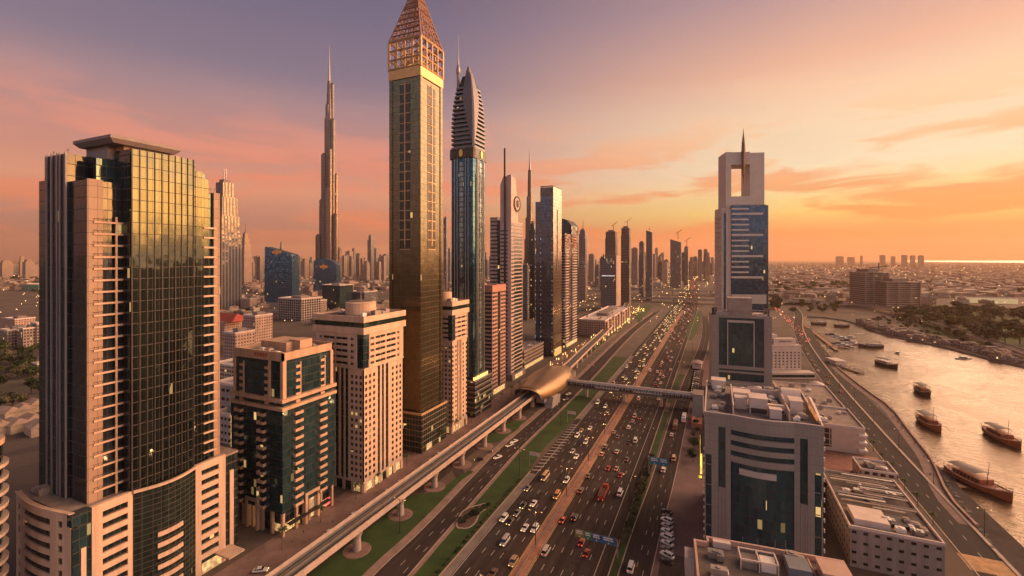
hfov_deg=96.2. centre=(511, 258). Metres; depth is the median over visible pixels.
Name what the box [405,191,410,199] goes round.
window
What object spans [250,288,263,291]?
house
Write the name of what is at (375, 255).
distant tower
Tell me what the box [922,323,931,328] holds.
tree
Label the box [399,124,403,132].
window
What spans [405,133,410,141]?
window
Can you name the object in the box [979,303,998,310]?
tree
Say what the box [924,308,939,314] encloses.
tree
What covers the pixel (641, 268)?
skyscraper
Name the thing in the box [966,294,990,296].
house
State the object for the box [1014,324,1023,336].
tree
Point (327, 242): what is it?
spire tower
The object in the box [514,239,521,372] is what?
ribbon windows
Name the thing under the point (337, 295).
city block
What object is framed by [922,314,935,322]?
tree
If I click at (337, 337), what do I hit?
ribbon window
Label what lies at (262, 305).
house
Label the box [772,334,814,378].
hotel
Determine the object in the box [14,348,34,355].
tree
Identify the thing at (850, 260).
distant slab
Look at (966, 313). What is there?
tree
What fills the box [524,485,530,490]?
car
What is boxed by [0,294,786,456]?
low-rise buildings
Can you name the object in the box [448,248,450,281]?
distant tower
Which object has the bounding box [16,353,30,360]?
tree
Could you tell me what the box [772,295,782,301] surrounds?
tree
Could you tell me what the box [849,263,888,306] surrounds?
concrete hotel
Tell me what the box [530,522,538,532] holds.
car
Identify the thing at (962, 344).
quayside hut
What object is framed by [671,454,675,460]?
van
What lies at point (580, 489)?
car
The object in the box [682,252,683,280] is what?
distant tower
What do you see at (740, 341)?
office block
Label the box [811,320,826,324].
dhow
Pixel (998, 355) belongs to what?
quayside hut
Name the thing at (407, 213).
window
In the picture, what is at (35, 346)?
tree
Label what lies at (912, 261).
distant slab
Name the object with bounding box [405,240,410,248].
window
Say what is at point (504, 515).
car
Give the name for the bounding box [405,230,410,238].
window
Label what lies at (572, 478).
kerb
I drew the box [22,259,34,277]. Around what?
distant tower
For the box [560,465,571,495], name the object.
street lamp
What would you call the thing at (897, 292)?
concrete hotel
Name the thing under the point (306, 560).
metro viaduct
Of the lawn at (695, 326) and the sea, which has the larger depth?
the sea
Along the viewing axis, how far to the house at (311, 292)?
1250.74 m
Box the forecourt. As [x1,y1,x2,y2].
[213,334,616,575]
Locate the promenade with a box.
[831,367,973,525]
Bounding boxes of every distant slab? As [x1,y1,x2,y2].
[835,256,843,265]
[847,257,854,264]
[860,256,862,265]
[879,255,884,265]
[891,256,894,265]
[901,255,906,267]
[910,255,914,267]
[918,255,923,267]
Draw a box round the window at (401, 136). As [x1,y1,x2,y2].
[399,134,403,141]
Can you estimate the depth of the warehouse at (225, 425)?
260.34 m
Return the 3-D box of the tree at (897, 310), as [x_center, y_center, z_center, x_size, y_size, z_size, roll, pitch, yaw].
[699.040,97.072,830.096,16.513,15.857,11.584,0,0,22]
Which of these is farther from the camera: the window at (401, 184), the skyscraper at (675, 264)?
the skyscraper at (675, 264)
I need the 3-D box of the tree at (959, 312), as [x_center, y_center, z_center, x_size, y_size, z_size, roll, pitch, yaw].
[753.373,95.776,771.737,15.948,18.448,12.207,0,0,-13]
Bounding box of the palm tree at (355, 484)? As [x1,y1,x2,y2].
[352,481,360,498]
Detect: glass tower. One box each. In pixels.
[15,134,244,575]
[523,263,528,320]
[529,221,534,318]
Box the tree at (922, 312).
[919,308,935,314]
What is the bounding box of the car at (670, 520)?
[660,516,673,523]
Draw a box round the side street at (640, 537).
[619,316,708,575]
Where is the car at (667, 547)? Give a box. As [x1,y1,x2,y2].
[660,545,673,552]
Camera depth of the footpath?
207.56 m
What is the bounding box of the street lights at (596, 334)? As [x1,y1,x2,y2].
[550,308,643,365]
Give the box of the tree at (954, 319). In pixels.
[947,315,969,326]
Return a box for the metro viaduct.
[265,290,628,575]
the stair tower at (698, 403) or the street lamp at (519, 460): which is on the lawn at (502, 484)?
the street lamp at (519, 460)
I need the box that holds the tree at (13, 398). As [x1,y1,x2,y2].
[0,391,28,405]
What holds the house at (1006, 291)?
on the ground at (24, 471)
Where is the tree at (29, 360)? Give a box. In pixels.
[21,358,34,362]
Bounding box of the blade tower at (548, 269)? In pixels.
[535,185,561,356]
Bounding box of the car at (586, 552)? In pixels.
[582,548,589,557]
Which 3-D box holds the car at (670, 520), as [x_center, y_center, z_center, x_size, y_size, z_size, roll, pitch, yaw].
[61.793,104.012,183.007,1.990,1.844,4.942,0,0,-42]
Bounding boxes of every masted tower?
[216,168,241,308]
[579,229,586,265]
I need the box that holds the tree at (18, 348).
[15,345,26,353]
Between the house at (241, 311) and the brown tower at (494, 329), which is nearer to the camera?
the brown tower at (494, 329)
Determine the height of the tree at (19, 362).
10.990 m
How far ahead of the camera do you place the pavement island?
190.00 m
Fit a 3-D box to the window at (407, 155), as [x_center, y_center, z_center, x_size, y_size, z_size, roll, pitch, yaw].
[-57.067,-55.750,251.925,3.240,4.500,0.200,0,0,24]
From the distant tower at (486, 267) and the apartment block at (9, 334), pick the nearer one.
the apartment block at (9, 334)
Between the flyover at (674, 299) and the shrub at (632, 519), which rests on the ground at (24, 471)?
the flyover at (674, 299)
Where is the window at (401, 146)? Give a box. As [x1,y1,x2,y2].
[399,143,403,151]
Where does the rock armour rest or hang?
in the water
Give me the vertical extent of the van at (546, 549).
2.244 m
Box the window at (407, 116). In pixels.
[405,113,410,121]
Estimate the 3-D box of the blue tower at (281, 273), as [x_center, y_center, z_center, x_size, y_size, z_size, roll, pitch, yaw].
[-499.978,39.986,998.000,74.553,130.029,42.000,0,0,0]
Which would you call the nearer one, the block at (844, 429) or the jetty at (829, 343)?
the block at (844, 429)
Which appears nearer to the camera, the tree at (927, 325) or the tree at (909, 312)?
the tree at (927, 325)
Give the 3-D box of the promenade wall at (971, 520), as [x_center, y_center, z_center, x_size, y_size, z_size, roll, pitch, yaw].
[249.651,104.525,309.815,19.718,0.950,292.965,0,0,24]
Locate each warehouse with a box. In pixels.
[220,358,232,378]
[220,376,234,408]
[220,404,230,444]
[955,296,1017,303]
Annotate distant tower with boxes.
[0,260,13,276]
[14,264,18,274]
[19,256,24,275]
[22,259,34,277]
[35,265,38,275]
[252,262,254,275]
[255,256,257,275]
[257,256,263,281]
[299,256,301,274]
[301,258,308,277]
[309,263,312,274]
[342,255,346,276]
[345,254,349,275]
[346,251,352,257]
[349,256,353,275]
[352,248,355,274]
[356,253,362,275]
[360,258,363,280]
[363,261,369,280]
[367,235,373,278]
[374,248,377,277]
[376,261,380,279]
[381,256,385,280]
[383,254,387,275]
[443,216,447,290]
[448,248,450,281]
[485,259,488,275]
[589,254,594,283]
[595,264,599,286]
[653,254,655,277]
[655,248,657,275]
[658,261,661,280]
[662,262,667,282]
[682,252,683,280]
[693,256,696,275]
[698,256,701,280]
[703,252,705,280]
[705,252,709,280]
[711,257,713,274]
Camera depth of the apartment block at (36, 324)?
536.25 m
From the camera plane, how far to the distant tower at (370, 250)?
2291.47 m
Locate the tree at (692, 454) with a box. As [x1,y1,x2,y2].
[687,449,696,461]
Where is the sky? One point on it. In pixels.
(889, 128)
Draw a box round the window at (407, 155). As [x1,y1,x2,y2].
[405,152,410,160]
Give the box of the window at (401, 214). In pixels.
[399,211,403,219]
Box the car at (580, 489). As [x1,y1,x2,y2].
[577,487,583,492]
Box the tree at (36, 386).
[30,383,38,390]
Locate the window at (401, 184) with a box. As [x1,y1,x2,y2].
[399,182,403,190]
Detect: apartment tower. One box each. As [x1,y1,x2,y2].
[229,336,336,536]
[578,265,587,300]
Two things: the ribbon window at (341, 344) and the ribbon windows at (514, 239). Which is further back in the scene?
the ribbon windows at (514, 239)
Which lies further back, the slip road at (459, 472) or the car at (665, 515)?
the slip road at (459, 472)
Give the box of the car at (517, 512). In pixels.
[513,509,520,516]
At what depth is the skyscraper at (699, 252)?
2292.42 m
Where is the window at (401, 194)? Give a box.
[399,192,403,199]
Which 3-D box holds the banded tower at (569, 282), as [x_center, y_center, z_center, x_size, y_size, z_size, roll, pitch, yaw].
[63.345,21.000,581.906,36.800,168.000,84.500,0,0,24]
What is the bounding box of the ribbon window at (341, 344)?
[336,342,346,345]
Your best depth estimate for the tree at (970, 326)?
624.49 m
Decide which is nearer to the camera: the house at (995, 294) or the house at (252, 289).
the house at (995, 294)
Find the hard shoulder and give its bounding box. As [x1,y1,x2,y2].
[440,356,632,575]
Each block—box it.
[0,325,23,348]
[3,315,35,327]
[16,324,35,346]
[30,321,38,343]
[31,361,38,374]
[220,312,242,338]
[223,327,254,359]
[240,296,262,307]
[243,311,272,342]
[278,295,320,321]
[321,298,326,311]
[322,283,352,309]
[353,289,377,301]
[522,340,543,368]
[578,305,629,335]
[601,254,620,308]
[685,536,851,575]
[691,360,702,368]
[699,376,824,556]
[709,296,771,386]
[773,380,844,407]
[815,405,867,454]
[823,469,945,575]
[852,456,897,483]
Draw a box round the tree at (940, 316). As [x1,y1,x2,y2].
[926,311,945,324]
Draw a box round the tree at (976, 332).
[971,330,984,335]
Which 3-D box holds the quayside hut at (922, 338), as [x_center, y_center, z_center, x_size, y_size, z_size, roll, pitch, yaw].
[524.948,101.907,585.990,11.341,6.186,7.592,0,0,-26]
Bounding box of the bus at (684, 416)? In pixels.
[681,412,686,421]
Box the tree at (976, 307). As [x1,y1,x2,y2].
[967,305,977,311]
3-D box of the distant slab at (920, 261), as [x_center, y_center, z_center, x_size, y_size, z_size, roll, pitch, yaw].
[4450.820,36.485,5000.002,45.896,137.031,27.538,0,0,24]
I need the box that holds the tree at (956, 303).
[950,301,963,306]
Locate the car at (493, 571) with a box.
[488,567,497,575]
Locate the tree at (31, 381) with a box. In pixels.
[23,377,38,393]
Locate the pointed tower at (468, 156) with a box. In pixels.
[450,39,491,417]
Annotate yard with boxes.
[824,450,914,504]
[956,552,1015,575]
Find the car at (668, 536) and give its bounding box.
[660,532,673,540]
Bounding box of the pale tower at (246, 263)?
[242,228,251,283]
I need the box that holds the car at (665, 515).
[661,513,672,517]
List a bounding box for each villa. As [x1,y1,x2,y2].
[0,406,17,419]
[0,419,9,434]
[4,417,30,434]
[12,402,35,417]
[17,412,38,419]
[23,398,38,411]
[23,418,38,437]
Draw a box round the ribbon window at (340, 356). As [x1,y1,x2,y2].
[336,354,346,357]
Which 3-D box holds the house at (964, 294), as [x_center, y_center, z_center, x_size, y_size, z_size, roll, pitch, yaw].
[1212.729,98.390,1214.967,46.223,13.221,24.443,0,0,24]
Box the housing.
[0,263,1023,296]
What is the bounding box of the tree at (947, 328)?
[943,326,953,331]
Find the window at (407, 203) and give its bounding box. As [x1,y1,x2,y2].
[405,201,410,209]
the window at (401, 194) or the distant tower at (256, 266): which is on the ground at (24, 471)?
the distant tower at (256, 266)
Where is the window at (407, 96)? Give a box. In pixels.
[405,94,410,102]
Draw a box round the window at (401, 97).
[399,95,403,103]
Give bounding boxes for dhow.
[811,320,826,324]
[834,322,849,326]
[858,341,883,347]
[874,357,897,368]
[913,382,931,397]
[915,410,941,433]
[943,460,1013,503]
[981,422,1021,449]
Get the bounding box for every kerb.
[373,310,661,575]
[439,310,696,575]
[456,503,488,528]
[617,321,708,575]
[790,307,1021,575]
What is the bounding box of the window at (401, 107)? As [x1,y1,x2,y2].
[399,105,403,112]
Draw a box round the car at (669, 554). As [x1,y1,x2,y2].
[659,550,674,559]
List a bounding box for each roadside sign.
[529,451,538,465]
[567,411,575,421]
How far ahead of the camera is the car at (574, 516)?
183.48 m
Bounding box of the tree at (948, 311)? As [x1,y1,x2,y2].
[941,309,957,314]
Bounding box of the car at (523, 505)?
[519,502,526,508]
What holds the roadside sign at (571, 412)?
on the lawn at (502, 484)
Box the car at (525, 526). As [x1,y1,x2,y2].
[521,523,528,531]
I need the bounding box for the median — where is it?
[510,310,683,575]
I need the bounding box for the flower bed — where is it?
[457,505,484,527]
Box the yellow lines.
[509,313,682,575]
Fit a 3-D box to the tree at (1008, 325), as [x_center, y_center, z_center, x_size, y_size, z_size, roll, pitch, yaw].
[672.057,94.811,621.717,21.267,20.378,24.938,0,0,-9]
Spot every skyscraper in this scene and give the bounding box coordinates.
[631,247,637,284]
[639,241,644,296]
[646,227,652,300]
[670,230,681,287]
[684,237,690,284]
[690,257,692,280]
[698,249,701,259]
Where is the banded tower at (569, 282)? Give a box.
[562,219,577,347]
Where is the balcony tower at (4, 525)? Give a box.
[0,434,8,575]
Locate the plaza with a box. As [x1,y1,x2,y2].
[652,317,708,575]
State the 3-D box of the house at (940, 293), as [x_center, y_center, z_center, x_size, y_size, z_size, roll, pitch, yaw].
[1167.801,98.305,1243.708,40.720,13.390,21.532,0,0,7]
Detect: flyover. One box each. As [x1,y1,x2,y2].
[631,290,777,294]
[631,296,829,304]
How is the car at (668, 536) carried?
on the plaza
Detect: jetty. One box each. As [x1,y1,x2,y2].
[803,324,839,350]
[825,357,864,373]
[930,472,966,487]
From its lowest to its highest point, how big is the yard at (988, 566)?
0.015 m
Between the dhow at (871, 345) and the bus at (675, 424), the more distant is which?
the dhow at (871, 345)
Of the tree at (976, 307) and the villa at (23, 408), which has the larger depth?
the tree at (976, 307)
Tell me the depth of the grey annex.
190.09 m
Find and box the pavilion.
[808,381,823,384]
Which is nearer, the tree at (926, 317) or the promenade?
the promenade
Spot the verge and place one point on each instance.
(629, 347)
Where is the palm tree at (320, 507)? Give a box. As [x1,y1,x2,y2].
[317,504,324,522]
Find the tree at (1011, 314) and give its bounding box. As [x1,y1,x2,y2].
[1007,312,1017,318]
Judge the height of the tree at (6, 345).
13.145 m
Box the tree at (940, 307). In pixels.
[931,305,943,311]
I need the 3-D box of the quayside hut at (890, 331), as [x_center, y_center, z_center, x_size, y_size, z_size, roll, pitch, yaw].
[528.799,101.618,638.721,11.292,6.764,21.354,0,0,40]
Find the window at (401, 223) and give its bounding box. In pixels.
[399,221,403,228]
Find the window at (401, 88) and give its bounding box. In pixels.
[399,85,403,93]
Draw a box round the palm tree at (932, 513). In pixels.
[927,511,938,525]
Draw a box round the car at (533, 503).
[530,500,536,506]
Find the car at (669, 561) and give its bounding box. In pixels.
[660,556,674,565]
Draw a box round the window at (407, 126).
[405,123,410,131]
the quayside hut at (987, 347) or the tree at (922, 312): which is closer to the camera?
the quayside hut at (987, 347)
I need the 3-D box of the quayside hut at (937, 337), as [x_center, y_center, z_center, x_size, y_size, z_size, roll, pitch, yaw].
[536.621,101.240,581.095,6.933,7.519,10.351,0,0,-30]
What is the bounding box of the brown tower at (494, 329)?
[485,283,505,395]
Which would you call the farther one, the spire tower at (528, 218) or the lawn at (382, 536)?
the spire tower at (528, 218)
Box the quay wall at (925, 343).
[802,316,1023,367]
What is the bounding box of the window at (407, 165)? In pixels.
[405,162,410,170]
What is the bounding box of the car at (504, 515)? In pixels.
[499,512,507,521]
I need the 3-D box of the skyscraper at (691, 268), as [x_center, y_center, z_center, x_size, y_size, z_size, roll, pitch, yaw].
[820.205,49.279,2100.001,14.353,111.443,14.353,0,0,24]
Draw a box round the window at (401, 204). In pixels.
[399,202,403,209]
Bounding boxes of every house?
[224,306,238,311]
[234,309,251,314]
[245,306,259,311]
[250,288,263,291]
[257,303,269,307]
[266,310,277,318]
[304,290,317,296]
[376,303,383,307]
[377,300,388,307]
[783,291,799,296]
[783,295,794,298]
[787,298,812,304]
[825,294,835,301]
[837,293,846,297]
[921,297,935,304]
[928,294,937,298]
[932,292,954,296]
[941,293,949,297]
[952,285,968,287]
[956,298,968,303]
[957,293,983,295]
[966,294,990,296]
[978,299,993,303]
[986,293,1001,296]
[999,290,1011,295]
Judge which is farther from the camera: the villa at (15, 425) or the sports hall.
the sports hall
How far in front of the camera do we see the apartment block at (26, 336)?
530.75 m
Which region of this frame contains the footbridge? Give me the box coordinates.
[567,379,692,406]
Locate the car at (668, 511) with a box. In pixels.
[661,508,672,514]
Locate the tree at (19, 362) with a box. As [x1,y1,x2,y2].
[13,360,24,365]
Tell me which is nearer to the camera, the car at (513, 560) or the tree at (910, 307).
the car at (513, 560)
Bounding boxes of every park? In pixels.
[658,369,703,575]
[897,311,1023,346]
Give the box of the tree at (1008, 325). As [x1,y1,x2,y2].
[1002,321,1018,330]
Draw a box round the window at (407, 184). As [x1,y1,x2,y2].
[405,182,410,189]
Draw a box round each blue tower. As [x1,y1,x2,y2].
[259,247,298,307]
[313,259,340,290]
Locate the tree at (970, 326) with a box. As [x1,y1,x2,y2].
[961,322,980,330]
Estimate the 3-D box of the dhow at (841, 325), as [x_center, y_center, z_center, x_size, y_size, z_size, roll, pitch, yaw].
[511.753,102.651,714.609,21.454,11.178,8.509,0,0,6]
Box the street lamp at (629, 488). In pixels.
[623,473,635,505]
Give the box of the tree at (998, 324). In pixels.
[981,320,1004,338]
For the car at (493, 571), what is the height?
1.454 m
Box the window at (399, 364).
[351,364,400,478]
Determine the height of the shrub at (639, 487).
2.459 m
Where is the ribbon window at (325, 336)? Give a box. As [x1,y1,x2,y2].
[324,335,334,338]
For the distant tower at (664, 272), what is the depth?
1941.80 m
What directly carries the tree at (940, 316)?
on the park at (950, 334)
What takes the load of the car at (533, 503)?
on the road at (476, 560)
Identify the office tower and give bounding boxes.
[313,299,405,493]
[443,279,468,433]
[600,258,600,290]
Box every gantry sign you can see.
[575,529,617,558]
[648,456,667,471]
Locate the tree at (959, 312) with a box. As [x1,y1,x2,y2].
[955,310,963,316]
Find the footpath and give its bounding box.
[362,311,660,575]
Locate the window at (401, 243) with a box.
[399,240,404,248]
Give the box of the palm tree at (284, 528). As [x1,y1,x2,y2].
[276,525,289,549]
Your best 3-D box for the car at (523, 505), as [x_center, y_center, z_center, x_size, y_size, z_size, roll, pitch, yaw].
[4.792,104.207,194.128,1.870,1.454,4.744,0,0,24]
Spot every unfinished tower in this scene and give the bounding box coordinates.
[605,222,617,255]
[621,219,630,306]
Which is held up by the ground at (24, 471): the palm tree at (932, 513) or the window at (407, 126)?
the palm tree at (932, 513)
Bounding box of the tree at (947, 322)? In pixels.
[943,319,953,324]
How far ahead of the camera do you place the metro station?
331.69 m
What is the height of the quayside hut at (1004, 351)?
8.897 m
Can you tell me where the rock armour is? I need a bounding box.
[938,466,1002,558]
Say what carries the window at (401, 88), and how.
in the gold tower at (415, 189)
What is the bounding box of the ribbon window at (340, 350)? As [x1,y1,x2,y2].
[336,348,346,351]
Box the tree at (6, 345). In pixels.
[0,342,11,350]
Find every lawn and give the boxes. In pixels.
[308,470,473,575]
[414,357,627,575]
[487,420,523,442]
[579,322,627,361]
[610,411,668,575]
[634,304,651,323]
[668,374,684,402]
[685,310,701,339]
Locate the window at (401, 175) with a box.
[399,173,403,180]
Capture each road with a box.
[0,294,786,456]
[374,311,659,575]
[448,461,492,481]
[451,275,702,575]
[791,307,1016,575]
[804,328,1023,575]
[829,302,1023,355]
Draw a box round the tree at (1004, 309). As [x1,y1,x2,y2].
[995,306,1010,319]
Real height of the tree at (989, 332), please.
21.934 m
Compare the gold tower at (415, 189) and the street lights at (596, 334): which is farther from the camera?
the street lights at (596, 334)
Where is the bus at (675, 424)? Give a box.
[673,419,677,429]
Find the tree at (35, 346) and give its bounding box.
[27,343,38,352]
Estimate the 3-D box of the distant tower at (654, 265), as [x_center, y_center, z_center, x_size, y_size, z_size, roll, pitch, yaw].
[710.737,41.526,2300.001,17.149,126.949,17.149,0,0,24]
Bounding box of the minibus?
[541,470,549,480]
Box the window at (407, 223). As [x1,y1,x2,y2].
[405,221,410,228]
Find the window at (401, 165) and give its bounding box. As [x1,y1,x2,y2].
[399,163,403,170]
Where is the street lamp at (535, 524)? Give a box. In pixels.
[528,508,541,544]
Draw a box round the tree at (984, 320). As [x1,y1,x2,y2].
[976,317,993,322]
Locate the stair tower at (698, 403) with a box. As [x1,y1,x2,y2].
[691,389,703,429]
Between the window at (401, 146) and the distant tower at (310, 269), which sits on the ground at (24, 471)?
the distant tower at (310, 269)
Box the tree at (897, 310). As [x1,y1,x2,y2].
[893,308,902,314]
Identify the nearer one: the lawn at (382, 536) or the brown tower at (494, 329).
the lawn at (382, 536)
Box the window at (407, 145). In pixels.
[405,143,410,150]
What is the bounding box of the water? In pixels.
[803,317,1023,546]
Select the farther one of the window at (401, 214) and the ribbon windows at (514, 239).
the ribbon windows at (514, 239)
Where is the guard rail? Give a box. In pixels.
[516,310,682,575]
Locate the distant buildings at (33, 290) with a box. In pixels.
[3,265,1023,293]
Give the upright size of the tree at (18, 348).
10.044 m
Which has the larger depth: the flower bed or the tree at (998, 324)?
the tree at (998, 324)
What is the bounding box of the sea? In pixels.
[915,261,1023,262]
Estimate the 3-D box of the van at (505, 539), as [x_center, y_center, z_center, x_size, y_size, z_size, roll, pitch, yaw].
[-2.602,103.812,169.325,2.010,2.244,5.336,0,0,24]
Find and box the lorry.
[597,483,608,500]
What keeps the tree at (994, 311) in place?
on the park at (950, 334)
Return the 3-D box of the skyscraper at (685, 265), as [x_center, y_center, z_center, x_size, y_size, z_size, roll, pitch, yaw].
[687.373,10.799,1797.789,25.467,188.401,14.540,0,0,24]
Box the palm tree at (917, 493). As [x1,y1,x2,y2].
[912,491,922,506]
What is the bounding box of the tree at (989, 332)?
[979,325,1004,338]
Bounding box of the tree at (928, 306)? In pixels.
[919,304,933,308]
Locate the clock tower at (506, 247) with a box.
[490,148,524,380]
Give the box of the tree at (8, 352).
[0,349,13,363]
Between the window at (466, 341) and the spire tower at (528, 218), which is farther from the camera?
the spire tower at (528, 218)
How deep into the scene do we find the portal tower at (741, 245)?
496.16 m
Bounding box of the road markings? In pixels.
[404,312,997,575]
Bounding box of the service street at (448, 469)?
[264,337,603,575]
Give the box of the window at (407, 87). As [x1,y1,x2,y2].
[405,84,410,92]
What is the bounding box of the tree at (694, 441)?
[688,437,699,448]
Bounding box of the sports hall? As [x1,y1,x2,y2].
[23,283,38,290]
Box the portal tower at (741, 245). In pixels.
[714,128,767,311]
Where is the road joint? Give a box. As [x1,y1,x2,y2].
[478,362,670,559]
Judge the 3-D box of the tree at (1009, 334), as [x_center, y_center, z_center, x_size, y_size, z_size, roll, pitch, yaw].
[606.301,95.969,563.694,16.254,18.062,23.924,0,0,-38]
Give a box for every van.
[500,533,509,546]
[541,544,550,556]
[553,489,560,498]
[617,487,622,496]
[627,560,634,573]
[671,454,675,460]
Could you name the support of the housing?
on the ground at (24, 471)
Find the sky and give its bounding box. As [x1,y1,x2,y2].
[0,0,1023,261]
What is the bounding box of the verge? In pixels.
[525,308,669,418]
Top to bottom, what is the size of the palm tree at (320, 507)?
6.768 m
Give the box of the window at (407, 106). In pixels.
[405,103,410,111]
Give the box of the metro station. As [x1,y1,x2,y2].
[514,365,575,408]
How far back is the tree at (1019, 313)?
744.92 m
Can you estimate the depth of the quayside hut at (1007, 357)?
471.84 m
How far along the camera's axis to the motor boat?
487.41 m
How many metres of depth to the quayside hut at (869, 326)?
685.49 m
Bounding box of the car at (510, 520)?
[506,517,514,524]
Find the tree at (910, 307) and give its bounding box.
[901,305,919,319]
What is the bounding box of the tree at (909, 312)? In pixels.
[903,309,916,320]
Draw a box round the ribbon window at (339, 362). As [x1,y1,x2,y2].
[336,361,346,364]
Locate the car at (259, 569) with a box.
[252,566,268,573]
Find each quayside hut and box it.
[856,318,871,323]
[866,324,878,328]
[887,328,897,334]
[897,330,908,336]
[906,334,929,340]
[917,336,925,340]
[930,335,941,339]
[939,339,949,345]
[951,339,961,345]
[960,341,980,348]
[970,345,982,351]
[979,346,1004,349]
[980,350,989,354]
[988,351,1006,359]
[990,349,1009,354]
[1003,355,1012,360]
[1010,357,1020,362]
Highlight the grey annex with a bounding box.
[823,480,823,511]
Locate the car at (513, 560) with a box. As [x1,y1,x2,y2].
[508,554,518,567]
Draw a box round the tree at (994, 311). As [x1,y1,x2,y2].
[983,308,1004,317]
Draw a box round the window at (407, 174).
[405,172,410,179]
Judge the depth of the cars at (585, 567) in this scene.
210.31 m
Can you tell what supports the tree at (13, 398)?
on the ground at (24, 471)
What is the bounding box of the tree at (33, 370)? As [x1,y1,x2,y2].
[26,365,38,376]
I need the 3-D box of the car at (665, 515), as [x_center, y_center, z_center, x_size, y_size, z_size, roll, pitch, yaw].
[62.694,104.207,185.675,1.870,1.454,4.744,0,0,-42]
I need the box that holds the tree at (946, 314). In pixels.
[941,311,951,319]
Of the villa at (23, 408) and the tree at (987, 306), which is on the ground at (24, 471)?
the villa at (23, 408)
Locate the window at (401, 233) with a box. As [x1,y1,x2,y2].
[399,231,403,238]
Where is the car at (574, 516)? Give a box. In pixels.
[571,513,578,520]
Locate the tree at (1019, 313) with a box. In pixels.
[1014,310,1023,320]
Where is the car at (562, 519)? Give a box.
[559,516,566,523]
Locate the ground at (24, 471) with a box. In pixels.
[0,261,1023,575]
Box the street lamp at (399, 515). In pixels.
[394,497,405,532]
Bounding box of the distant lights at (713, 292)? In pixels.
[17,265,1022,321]
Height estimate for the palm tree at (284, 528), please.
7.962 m
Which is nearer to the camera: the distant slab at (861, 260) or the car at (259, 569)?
the car at (259, 569)
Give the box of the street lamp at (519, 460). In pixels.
[514,447,523,475]
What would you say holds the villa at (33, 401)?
on the ground at (24, 471)
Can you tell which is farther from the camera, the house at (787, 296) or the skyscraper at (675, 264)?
the skyscraper at (675, 264)
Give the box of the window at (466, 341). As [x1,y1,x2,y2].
[455,341,466,420]
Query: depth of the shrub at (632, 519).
180.82 m
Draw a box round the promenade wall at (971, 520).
[837,366,977,526]
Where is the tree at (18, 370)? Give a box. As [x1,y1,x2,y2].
[10,363,27,378]
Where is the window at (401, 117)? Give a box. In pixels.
[399,114,403,122]
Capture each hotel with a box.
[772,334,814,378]
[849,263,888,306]
[876,278,920,307]
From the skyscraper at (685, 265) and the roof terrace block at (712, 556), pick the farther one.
the skyscraper at (685, 265)
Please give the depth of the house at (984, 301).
1064.48 m
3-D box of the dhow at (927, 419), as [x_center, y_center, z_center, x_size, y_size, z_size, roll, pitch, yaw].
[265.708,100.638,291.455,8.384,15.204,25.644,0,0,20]
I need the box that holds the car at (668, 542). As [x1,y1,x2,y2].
[660,539,673,546]
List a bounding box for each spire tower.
[315,49,341,282]
[524,152,532,264]
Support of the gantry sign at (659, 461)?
on the ground at (24, 471)
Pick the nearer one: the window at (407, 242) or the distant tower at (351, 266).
the window at (407, 242)
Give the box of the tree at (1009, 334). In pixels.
[993,330,1019,342]
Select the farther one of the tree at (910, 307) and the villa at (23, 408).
the tree at (910, 307)
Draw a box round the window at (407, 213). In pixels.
[405,211,410,218]
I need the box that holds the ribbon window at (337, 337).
[336,336,346,339]
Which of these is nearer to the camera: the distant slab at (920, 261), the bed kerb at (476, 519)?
the bed kerb at (476, 519)
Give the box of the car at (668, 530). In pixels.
[661,527,673,533]
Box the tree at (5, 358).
[0,354,12,363]
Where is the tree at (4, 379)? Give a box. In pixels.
[0,374,9,387]
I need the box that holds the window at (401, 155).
[399,153,403,161]
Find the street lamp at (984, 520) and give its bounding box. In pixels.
[977,507,991,536]
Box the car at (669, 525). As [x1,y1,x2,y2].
[660,522,673,529]
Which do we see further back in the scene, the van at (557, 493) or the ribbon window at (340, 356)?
the ribbon window at (340, 356)
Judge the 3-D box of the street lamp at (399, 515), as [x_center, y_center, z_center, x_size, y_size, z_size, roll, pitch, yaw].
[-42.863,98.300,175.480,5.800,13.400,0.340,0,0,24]
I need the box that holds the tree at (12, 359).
[6,357,17,364]
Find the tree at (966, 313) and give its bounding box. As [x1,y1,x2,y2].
[961,312,972,315]
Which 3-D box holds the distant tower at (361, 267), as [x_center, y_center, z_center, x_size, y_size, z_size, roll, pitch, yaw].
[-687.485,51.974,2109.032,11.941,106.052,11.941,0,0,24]
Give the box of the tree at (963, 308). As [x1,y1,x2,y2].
[954,304,974,312]
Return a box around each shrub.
[627,516,635,522]
[637,484,645,491]
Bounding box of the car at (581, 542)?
[578,538,585,546]
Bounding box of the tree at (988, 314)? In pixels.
[979,311,995,319]
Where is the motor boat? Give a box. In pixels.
[955,356,971,358]
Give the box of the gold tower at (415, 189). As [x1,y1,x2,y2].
[388,0,447,453]
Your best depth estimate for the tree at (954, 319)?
661.03 m
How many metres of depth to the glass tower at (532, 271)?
795.45 m
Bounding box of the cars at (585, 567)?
[478,370,659,575]
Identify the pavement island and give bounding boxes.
[342,415,526,558]

